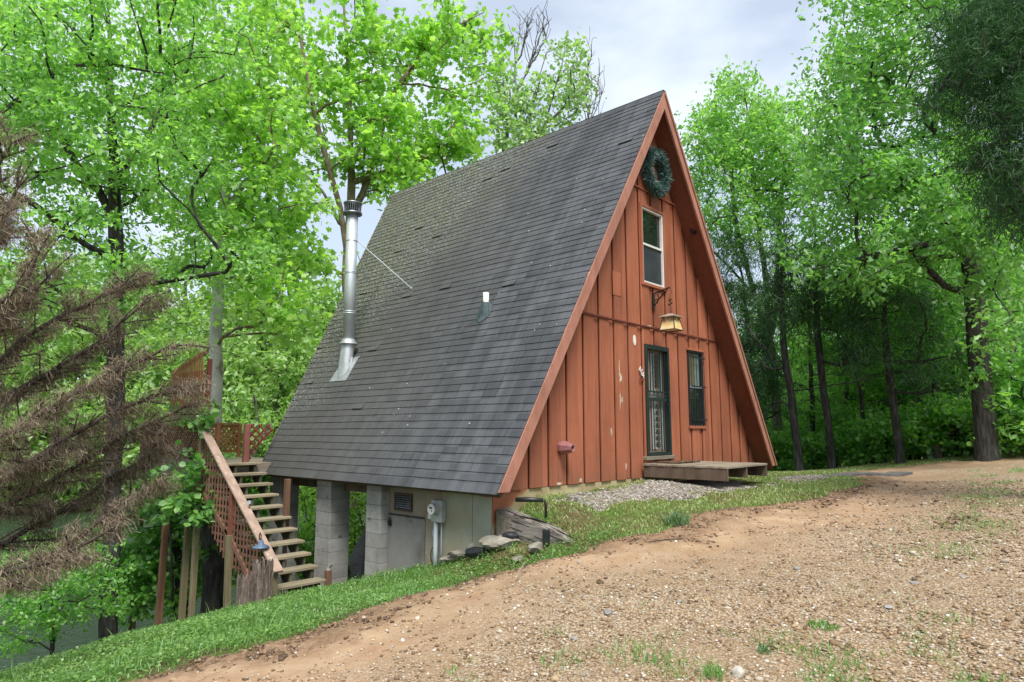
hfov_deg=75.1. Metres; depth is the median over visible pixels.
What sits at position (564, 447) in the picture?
vent hood
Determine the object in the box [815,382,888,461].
understory shrub
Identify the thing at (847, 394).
slender tree
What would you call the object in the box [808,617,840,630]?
grass tuft
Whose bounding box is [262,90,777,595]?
frame house
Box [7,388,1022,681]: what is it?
ground
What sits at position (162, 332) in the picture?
shore tree
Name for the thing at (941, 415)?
understory shrub
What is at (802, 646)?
gravel weeds
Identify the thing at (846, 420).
understory shrub
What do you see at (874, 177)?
oak tree
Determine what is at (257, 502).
broadleaf shrub
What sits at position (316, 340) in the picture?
shore tree
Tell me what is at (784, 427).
understory shrub
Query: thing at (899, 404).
understory shrub
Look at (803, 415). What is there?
understory shrub
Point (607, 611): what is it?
stone
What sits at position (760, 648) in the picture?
grass tuft
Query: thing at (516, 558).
rock
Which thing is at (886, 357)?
cedar tree
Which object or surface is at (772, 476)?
yard grass
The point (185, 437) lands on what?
deck
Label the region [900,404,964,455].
understory shrub
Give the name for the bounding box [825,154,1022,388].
woodland tree
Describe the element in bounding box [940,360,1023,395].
understory shrub
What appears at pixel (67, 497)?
shore tree
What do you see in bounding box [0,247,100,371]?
shore tree
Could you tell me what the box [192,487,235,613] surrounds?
ivy clad tree
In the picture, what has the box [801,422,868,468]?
understory shrub
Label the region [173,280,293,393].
shore tree
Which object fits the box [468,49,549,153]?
poplar tree
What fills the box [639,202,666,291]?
window
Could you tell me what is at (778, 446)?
understory shrub
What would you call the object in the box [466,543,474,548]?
rock
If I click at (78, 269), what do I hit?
shore tree
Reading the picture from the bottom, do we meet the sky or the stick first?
the stick
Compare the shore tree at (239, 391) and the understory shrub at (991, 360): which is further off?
the shore tree at (239, 391)
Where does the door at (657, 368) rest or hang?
in the frame house
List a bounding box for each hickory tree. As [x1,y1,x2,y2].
[775,235,927,463]
[832,215,1021,399]
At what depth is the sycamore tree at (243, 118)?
15.88 m
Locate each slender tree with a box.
[768,295,873,469]
[791,331,916,459]
[840,304,960,458]
[924,257,1023,397]
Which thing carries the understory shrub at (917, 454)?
on the ground at (563, 526)
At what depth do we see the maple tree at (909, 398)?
21.74 m
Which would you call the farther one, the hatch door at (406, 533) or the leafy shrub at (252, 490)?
the leafy shrub at (252, 490)
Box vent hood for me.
[557,441,574,454]
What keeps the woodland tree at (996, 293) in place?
on the ground at (563, 526)
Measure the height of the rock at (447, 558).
0.100 m
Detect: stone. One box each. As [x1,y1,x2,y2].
[604,609,610,614]
[731,665,744,677]
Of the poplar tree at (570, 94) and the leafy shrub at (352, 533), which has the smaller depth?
the leafy shrub at (352, 533)
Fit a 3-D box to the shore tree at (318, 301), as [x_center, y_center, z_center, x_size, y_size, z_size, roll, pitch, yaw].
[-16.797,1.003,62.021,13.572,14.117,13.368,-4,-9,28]
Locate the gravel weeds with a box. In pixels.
[441,466,1023,681]
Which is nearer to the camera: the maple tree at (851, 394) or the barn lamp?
the barn lamp
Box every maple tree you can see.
[751,278,944,463]
[871,281,1023,418]
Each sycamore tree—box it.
[70,0,342,486]
[231,0,522,563]
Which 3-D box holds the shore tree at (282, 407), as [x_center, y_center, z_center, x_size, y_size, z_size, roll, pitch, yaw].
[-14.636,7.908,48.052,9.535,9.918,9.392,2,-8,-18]
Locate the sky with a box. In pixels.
[0,0,1023,385]
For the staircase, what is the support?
on the ground at (563, 526)
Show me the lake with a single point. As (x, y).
(70, 637)
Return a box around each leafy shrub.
[231,482,269,587]
[269,476,316,580]
[348,491,366,568]
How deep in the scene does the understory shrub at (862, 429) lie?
18.31 m
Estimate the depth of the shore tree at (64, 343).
42.88 m
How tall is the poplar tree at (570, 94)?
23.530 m
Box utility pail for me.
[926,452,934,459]
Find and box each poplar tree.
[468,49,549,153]
[492,27,606,146]
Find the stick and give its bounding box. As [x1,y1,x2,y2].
[649,539,680,542]
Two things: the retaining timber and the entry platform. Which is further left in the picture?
the retaining timber
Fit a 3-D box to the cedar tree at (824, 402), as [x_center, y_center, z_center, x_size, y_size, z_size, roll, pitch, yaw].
[8.800,0.417,19.002,3.751,6.728,4.105,-4,-9,30]
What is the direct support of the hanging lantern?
hanging from the frame house
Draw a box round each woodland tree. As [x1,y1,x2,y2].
[732,303,817,410]
[755,278,879,468]
[792,223,907,462]
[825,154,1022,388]
[937,247,1023,342]
[941,234,1023,341]
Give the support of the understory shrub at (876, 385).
on the ground at (563, 526)
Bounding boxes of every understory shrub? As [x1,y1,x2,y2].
[762,391,820,431]
[765,420,817,471]
[766,414,808,470]
[774,422,849,470]
[782,397,873,468]
[783,427,825,470]
[796,378,876,466]
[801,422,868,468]
[812,400,893,463]
[812,409,894,464]
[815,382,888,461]
[837,406,938,464]
[869,405,951,459]
[870,356,960,453]
[876,395,933,457]
[886,401,920,445]
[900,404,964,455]
[903,387,973,458]
[918,392,970,453]
[925,329,1023,398]
[928,424,973,453]
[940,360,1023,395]
[941,380,1023,447]
[947,392,1017,452]
[947,396,1023,455]
[956,343,1023,444]
[956,387,1023,445]
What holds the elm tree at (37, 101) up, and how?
on the ground at (563, 526)
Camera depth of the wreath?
13.22 m
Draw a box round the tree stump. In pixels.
[235,558,273,606]
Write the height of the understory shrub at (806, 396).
3.527 m
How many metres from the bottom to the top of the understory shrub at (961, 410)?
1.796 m
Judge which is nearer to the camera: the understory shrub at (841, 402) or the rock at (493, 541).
the rock at (493, 541)
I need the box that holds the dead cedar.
[0,111,219,605]
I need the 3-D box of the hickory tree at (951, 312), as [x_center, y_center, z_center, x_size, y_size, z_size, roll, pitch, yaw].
[12.672,-0.146,20.625,5.218,7.681,5.925,-7,-10,42]
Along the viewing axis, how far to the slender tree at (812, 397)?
23.16 m
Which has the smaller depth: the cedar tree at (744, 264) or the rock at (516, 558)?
the rock at (516, 558)
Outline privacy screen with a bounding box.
[169,349,212,424]
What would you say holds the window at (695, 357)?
in the frame house
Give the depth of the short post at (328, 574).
11.04 m
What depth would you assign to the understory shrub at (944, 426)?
18.11 m
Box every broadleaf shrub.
[63,516,202,630]
[87,389,226,621]
[159,448,269,599]
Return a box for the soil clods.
[135,484,871,681]
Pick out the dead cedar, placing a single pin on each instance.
(46, 563)
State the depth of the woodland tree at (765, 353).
31.86 m
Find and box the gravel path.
[553,475,821,510]
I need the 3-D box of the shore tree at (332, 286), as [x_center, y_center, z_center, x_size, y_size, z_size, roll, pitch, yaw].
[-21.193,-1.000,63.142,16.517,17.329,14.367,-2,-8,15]
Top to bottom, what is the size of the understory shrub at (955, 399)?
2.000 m
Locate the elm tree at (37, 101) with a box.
[0,0,282,641]
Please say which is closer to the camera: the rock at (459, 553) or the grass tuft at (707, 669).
the grass tuft at (707, 669)
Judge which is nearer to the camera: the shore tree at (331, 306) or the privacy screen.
the privacy screen
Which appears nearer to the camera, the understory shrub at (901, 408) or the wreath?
the wreath
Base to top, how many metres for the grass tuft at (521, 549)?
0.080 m
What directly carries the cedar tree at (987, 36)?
on the ground at (563, 526)
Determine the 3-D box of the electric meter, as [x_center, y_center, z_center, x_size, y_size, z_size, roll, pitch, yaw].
[-1.179,2.983,9.892,0.370,1.220,0.214,-7,-10,42]
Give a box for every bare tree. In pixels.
[506,1,551,139]
[577,37,604,118]
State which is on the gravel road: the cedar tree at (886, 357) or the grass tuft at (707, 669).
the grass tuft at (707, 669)
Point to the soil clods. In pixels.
(269, 653)
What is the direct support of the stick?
on the gravel road
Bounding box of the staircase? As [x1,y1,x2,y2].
[188,422,325,617]
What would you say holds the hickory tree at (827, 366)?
on the ground at (563, 526)
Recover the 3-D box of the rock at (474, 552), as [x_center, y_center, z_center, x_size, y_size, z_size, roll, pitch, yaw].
[-0.286,2.830,9.178,0.844,0.452,0.230,-6,-9,36]
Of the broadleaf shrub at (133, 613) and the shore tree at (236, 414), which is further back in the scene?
the shore tree at (236, 414)
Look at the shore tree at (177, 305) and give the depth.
55.46 m
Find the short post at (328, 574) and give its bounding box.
[324,563,332,586]
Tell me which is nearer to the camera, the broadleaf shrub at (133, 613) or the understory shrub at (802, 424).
the broadleaf shrub at (133, 613)
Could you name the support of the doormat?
on the entry platform
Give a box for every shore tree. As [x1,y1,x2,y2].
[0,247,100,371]
[0,304,131,456]
[0,337,87,486]
[0,366,104,510]
[0,369,153,511]
[1,242,143,368]
[16,294,182,446]
[35,374,198,510]
[49,266,209,396]
[83,298,237,455]
[99,232,257,384]
[123,393,253,495]
[139,326,299,445]
[168,367,300,500]
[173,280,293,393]
[200,244,342,398]
[225,324,319,455]
[249,381,316,498]
[255,284,341,395]
[270,310,332,412]
[305,251,359,338]
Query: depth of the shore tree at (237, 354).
48.71 m
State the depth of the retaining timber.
8.97 m
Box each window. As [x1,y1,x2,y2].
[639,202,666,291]
[686,348,706,428]
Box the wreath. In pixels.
[640,146,672,203]
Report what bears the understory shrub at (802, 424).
on the ground at (563, 526)
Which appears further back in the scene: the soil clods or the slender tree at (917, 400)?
the slender tree at (917, 400)
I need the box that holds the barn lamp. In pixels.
[252,532,269,548]
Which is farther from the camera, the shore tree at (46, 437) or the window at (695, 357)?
the shore tree at (46, 437)
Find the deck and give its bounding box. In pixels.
[131,422,272,631]
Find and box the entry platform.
[643,461,766,480]
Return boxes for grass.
[518,450,1023,540]
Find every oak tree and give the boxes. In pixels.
[674,54,851,471]
[766,0,1023,461]
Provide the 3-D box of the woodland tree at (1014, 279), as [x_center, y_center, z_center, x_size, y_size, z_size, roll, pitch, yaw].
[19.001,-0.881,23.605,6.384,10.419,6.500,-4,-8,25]
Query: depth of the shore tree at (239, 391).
44.60 m
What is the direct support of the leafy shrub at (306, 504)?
on the ground at (563, 526)
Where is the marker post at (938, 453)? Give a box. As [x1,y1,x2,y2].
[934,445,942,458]
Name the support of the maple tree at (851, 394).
on the ground at (563, 526)
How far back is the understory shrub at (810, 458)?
23.74 m
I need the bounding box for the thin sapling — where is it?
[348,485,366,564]
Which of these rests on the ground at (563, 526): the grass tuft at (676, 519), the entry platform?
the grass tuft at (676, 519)
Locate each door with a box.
[387,513,425,572]
[644,344,674,459]
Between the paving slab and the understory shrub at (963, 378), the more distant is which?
the understory shrub at (963, 378)
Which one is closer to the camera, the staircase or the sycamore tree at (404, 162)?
the staircase
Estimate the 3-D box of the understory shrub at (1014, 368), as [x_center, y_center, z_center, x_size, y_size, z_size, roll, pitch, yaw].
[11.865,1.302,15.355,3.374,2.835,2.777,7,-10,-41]
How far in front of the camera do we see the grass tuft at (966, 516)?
8.02 m
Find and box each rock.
[440,555,458,561]
[447,549,465,557]
[464,531,518,559]
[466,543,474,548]
[479,534,518,548]
[511,555,523,560]
[527,542,542,552]
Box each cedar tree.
[707,222,805,428]
[727,206,870,470]
[755,253,891,468]
[821,263,983,463]
[889,0,1023,264]
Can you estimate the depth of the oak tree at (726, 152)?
23.21 m
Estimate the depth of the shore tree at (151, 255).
59.77 m
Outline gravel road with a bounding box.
[130,455,1023,681]
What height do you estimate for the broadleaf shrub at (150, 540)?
4.712 m
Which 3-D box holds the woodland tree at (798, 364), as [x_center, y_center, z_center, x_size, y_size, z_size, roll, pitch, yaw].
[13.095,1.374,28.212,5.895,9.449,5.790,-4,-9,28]
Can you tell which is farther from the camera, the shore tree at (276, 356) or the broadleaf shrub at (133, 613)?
the shore tree at (276, 356)
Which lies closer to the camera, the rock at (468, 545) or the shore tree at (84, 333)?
the rock at (468, 545)
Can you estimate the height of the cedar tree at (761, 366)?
8.242 m
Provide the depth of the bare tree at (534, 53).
33.34 m
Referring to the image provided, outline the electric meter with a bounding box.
[427,499,445,565]
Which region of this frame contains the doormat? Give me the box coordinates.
[655,460,699,463]
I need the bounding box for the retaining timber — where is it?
[496,508,574,543]
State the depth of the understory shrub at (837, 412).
20.81 m
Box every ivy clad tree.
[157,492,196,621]
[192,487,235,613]
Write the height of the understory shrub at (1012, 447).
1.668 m
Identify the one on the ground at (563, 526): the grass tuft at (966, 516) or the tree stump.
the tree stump
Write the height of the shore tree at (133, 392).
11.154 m
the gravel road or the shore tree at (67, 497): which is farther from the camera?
the shore tree at (67, 497)
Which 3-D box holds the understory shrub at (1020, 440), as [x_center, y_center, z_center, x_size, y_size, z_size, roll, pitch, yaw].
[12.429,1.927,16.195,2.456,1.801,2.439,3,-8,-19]
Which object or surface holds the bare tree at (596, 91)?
on the ground at (563, 526)
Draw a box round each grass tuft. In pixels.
[506,545,526,553]
[656,509,693,526]
[691,655,725,680]
[755,639,773,654]
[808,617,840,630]
[933,511,988,529]
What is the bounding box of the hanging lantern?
[652,287,683,332]
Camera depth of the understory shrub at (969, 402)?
17.73 m
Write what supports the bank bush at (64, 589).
on the ground at (563, 526)
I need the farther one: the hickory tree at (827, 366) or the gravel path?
the hickory tree at (827, 366)
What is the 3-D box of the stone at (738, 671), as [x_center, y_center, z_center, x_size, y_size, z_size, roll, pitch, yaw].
[1.458,2.132,4.289,0.084,0.076,0.098,-7,-10,42]
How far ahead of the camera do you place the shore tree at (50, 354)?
40.27 m
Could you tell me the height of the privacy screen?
1.380 m
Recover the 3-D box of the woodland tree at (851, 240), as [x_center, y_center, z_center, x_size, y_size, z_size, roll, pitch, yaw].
[15.972,0.090,29.182,7.329,11.962,7.463,-3,-8,21]
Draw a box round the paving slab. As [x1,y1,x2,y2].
[822,471,912,477]
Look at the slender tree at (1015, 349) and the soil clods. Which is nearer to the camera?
the soil clods
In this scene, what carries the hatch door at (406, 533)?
in the frame house
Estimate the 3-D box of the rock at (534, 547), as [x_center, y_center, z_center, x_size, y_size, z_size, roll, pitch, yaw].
[0.305,2.678,8.635,0.173,0.143,0.307,-5,-9,31]
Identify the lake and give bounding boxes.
[0,498,425,671]
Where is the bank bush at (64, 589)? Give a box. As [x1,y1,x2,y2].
[0,528,138,658]

